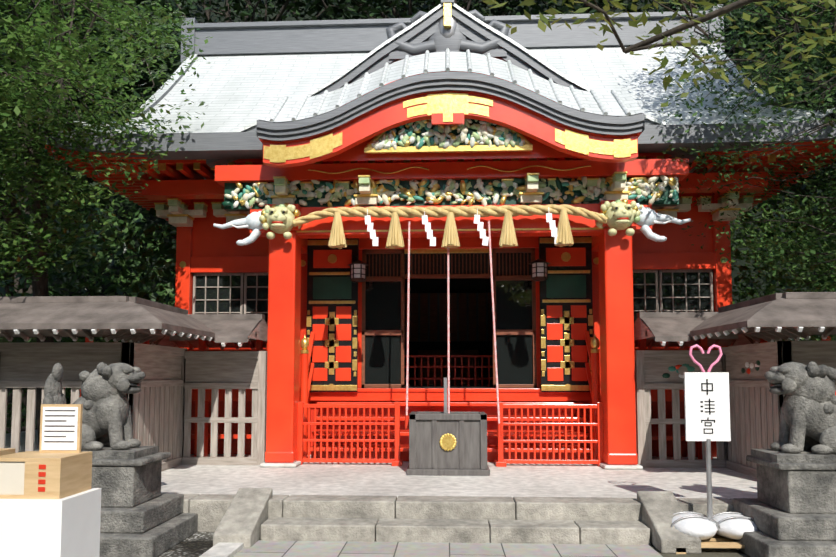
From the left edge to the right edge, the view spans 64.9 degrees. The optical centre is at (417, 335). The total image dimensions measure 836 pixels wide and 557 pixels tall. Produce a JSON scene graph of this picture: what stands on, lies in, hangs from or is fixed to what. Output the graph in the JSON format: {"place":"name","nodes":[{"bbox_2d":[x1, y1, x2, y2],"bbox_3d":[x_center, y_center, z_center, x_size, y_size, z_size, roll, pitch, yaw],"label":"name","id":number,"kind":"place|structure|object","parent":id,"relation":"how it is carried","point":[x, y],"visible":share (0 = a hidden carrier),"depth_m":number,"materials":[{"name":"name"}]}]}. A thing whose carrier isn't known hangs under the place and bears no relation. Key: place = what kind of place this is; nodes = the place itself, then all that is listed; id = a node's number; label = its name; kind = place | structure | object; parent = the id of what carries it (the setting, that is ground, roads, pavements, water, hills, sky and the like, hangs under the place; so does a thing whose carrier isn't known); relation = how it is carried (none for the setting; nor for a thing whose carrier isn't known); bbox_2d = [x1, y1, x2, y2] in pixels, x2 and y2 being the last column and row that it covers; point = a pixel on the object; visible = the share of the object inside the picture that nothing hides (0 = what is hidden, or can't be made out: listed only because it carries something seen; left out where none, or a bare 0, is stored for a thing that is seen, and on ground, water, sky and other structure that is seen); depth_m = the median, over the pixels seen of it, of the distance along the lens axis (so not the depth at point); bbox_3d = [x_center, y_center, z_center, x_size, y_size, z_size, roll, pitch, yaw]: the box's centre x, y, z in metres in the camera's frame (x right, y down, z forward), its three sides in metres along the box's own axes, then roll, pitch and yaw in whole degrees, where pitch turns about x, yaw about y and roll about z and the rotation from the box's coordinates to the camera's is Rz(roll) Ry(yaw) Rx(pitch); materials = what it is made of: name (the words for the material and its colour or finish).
{"place":"outdoors","nodes":[
{"label":"outdoors","id":0,"kind":"place"},
{"bbox_2d":[158,532,662,556],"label":"paving","id":1,"kind":"structure","parent":0,"point":[198,544],"depth_m":5.50,"materials":[{"name":"stone"}]},
{"bbox_2d":[0,404,100,556],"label":"fortune box stand","id":2,"kind":"object","parent":1,"relation":"on","point":[50,501],"visible":1,"depth_m":3.58,"materials":[{"name":"white wood"}]},
{"bbox_2d":[0,0,831,403],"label":"backdrop","id":3,"kind":"structure","parent":0,"point":[154,222],"depth_m":32.09,"materials":[{"name":"green plant"}]},
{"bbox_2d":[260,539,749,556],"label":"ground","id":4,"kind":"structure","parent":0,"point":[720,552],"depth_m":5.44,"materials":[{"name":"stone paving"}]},
{"bbox_2d":[0,0,206,448],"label":"tree","id":5,"kind":"object","parent":4,"relation":"on","point":[11,94],"depth_m":7.77,"materials":[{"name":"green plant"}]},
{"bbox_2d":[0,0,212,98],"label":"tree leaves","id":6,"kind":"object","parent":5,"relation":"attached to","point":[125,21],"visible":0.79,"depth_m":8.15,"materials":[{"name":"green plant"}]},
{"bbox_2d":[0,0,207,338],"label":"tree","id":7,"kind":"object","parent":4,"relation":"on","point":[188,16],"depth_m":22.28,"materials":[{"name":"green plant"}]},
{"bbox_2d":[0,0,213,433],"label":"tree","id":8,"kind":"object","parent":4,"relation":"on","point":[140,82],"depth_m":15.43,"materials":[{"name":"green plant"}]},
{"bbox_2d":[0,0,215,265],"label":"tree","id":9,"kind":"object","parent":4,"relation":"on","point":[190,4],"depth_m":18.17,"materials":[{"name":"green plant"}]},
{"bbox_2d":[17,0,406,236],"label":"tree","id":10,"kind":"object","parent":4,"relation":"on","point":[296,5],"depth_m":19.72,"materials":[{"name":"green plant"}]},
{"bbox_2d":[145,0,459,69],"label":"tree","id":11,"kind":"object","parent":4,"relation":"on","point":[302,15],"depth_m":25.33,"materials":[{"name":"green plant"}]},
{"bbox_2d":[5,430,757,545],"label":"platform","id":12,"kind":"structure","parent":4,"relation":"on","point":[508,503],"depth_m":6.20,"materials":[{"name":"stone"}]},
{"bbox_2d":[0,296,267,471],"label":"fence","id":13,"kind":"object","parent":12,"relation":"on","point":[173,369],"visible":0.85,"depth_m":7.91,"materials":[{"name":"grey wood"}]},
{"bbox_2d":[406,411,489,475],"bbox_3d":[0.367,1.306,8.036,0.980,0.716,0.640,0,-4,3],"label":"offering box","id":14,"kind":"object","parent":12,"relation":"on","point":[448,444],"visible":1,"depth_m":7.76,"materials":[{"name":"grey wood"}]},
{"bbox_2d":[297,402,603,466],"bbox_3d":[0.404,1.288,8.627,4.000,0.826,0.240,0,-4,3],"label":"lattice","id":15,"kind":"object","parent":12,"relation":"on","point":[501,461],"visible":0.98,"depth_m":8.59,"materials":[{"name":"red wood"}]},
{"bbox_2d":[260,227,642,469],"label":"pillars","id":16,"kind":"structure","parent":12,"relation":"on","point":[617,355],"depth_m":8.46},
{"bbox_2d":[222,119,678,208],"bbox_3d":[0.375,-2.268,8.435,6.004,1.203,0.550,0,-4,3],"label":"frieze","id":17,"kind":"object","parent":16,"relation":"attached to","point":[427,136],"visible":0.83,"depth_m":8.54,"materials":[{"name":"multicoloured wood"}]},
{"bbox_2d":[256,48,644,166],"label":"curved porch gable","id":18,"kind":"structure","parent":17,"relation":"attached to","point":[544,126],"depth_m":8.07,"materials":[{"name":"grey metal"}]},
{"bbox_2d":[213,199,690,245],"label":"pillar lions","id":19,"kind":"object","parent":16,"relation":"attached to","point":[623,214],"visible":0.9,"depth_m":8.44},
{"bbox_2d":[293,204,607,248],"bbox_3d":[0.385,-1.388,8.382,4.026,0.558,0.217,0,-4,3],"label":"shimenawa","id":20,"kind":"object","parent":19,"relation":"attached to","point":[395,240],"visible":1,"depth_m":8.35,"materials":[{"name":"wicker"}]},
{"bbox_2d":[405,221,501,436],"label":"bell ropes","id":21,"kind":"object","parent":20,"relation":"hanging from","point":[448,358],"visible":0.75,"depth_m":8.26,"materials":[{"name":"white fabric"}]},
{"bbox_2d":[365,207,558,245],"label":"paper streamers","id":22,"kind":"object","parent":20,"relation":"attached to","point":[429,231],"visible":0.92,"depth_m":8.33,"materials":[{"name":"paper"}]},
{"bbox_2d":[154,171,753,226],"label":"brackets","id":23,"kind":"object","parent":16,"relation":"attached to","point":[176,212],"visible":0.62,"depth_m":9.23,"materials":[{"name":"wood"}]},
{"bbox_2d":[117,151,793,238],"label":"porch beams","id":24,"kind":"structure","parent":16,"relation":"on","point":[221,184],"depth_m":8.65,"materials":[{"name":"red wood"}]},
{"bbox_2d":[348,238,549,281],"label":"hanging lanterns","id":25,"kind":"object","parent":24,"relation":"hanging from","point":[539,269],"visible":0.98,"depth_m":9.38,"materials":[{"name":"brown metal"}]},
{"bbox_2d":[175,193,731,456],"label":"hall","id":26,"kind":"structure","parent":12,"relation":"on","point":[219,271],"depth_m":9.87,"materials":[{"name":"red wood"}]},
{"bbox_2d":[45,139,835,220],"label":"roof eaves","id":27,"kind":"object","parent":26,"relation":"on","point":[181,171],"visible":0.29,"depth_m":9.29,"materials":[{"name":"red wood"}]},
{"bbox_2d":[39,4,835,179],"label":"roof","id":28,"kind":"structure","parent":27,"relation":"on","point":[249,71],"depth_m":11.11,"materials":[{"name":"grey metal"}]},
{"bbox_2d":[206,0,697,167],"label":"roof gable","id":29,"kind":"structure","parent":28,"relation":"attached to","point":[444,25],"depth_m":8.91,"materials":[{"name":"grey metal"}]},
{"bbox_2d":[306,236,592,391],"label":"doors","id":30,"kind":"structure","parent":26,"relation":"attached to","point":[566,311],"depth_m":9.55,"materials":[{"name":"red wood"}]},
{"bbox_2d":[80,330,835,461],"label":"veranda","id":31,"kind":"object","parent":12,"relation":"on","point":[489,408],"visible":0.19,"depth_m":9.09,"materials":[{"name":"red wood"}]},
{"bbox_2d":[634,292,835,477],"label":"fence","id":32,"kind":"object","parent":12,"relation":"on","point":[746,362],"visible":0.77,"depth_m":7.95,"materials":[{"name":"grey wood"}]},
{"bbox_2d":[0,174,835,433],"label":"bushes","id":33,"kind":"object","parent":4,"relation":"on","point":[167,276],"visible":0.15,"depth_m":11.82,"materials":[{"name":"green plant"}]},
{"bbox_2d":[230,0,634,21],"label":"tree","id":34,"kind":"object","parent":4,"relation":"on","point":[437,3],"depth_m":20.32,"materials":[{"name":"green plant"}]},
{"bbox_2d":[213,488,700,553],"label":"wing stones","id":35,"kind":"object","parent":4,"relation":"on","point":[245,517],"visible":0.73,"depth_m":5.79,"materials":[{"name":"grey stone"}]},
{"bbox_2d":[91,452,835,556],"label":"statue pedestals","id":36,"kind":"object","parent":4,"relation":"on","point":[790,510],"visible":0.5,"depth_m":5.38,"materials":[{"name":"stone"}]},
{"bbox_2d":[36,362,157,458],"bbox_3d":[-2.873,0.657,5.876,0.936,0.828,0.468,0,-4,3],"label":"guardian lion statue","id":37,"kind":"object","parent":36,"relation":"on","point":[107,431],"visible":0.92,"depth_m":5.75,"materials":[{"name":"stone"}]},
{"bbox_2d":[751,362,835,462],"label":"guardian lion statue","id":38,"kind":"object","parent":36,"relation":"on","point":[807,429],"visible":1,"depth_m":5.46,"materials":[{"name":"stone"}]},
{"bbox_2d":[314,0,672,19],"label":"tree","id":39,"kind":"object","parent":4,"relation":"on","point":[373,4],"depth_m":23.20,"materials":[{"name":"green plant"}]},
{"bbox_2d":[403,0,834,104],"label":"tree","id":40,"kind":"object","parent":4,"relation":"on","point":[535,11],"depth_m":19.02,"materials":[{"name":"green plant"}]},
{"bbox_2d":[671,344,758,553],"bbox_3d":[2.535,0.950,5.743,0.840,1.748,0.560,0,-4,3],"label":"sign","id":41,"kind":"object","parent":4,"relation":"on","point":[707,406],"visible":0.9,"depth_m":5.74,"materials":[{"name":"grey metal"}]},
{"bbox_2d":[612,0,835,285],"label":"tree","id":42,"kind":"object","parent":4,"relation":"on","point":[694,4],"depth_m":17.65,"materials":[{"name":"green plant"}]},
{"bbox_2d":[643,0,835,340],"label":"tree","id":43,"kind":"object","parent":4,"relation":"on","point":[812,248],"depth_m":8.13,"materials":[{"name":"green plant"}]},
{"bbox_2d":[664,0,835,282],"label":"tree","id":44,"kind":"object","parent":4,"relation":"on","point":[817,65],"depth_m":14.07,"materials":[{"name":"green plant"}]},
{"bbox_2d":[483,0,835,109],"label":"branch","id":45,"kind":"object","parent":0,"point":[656,30],"depth_m":4.32,"materials":[{"name":"green plant"}]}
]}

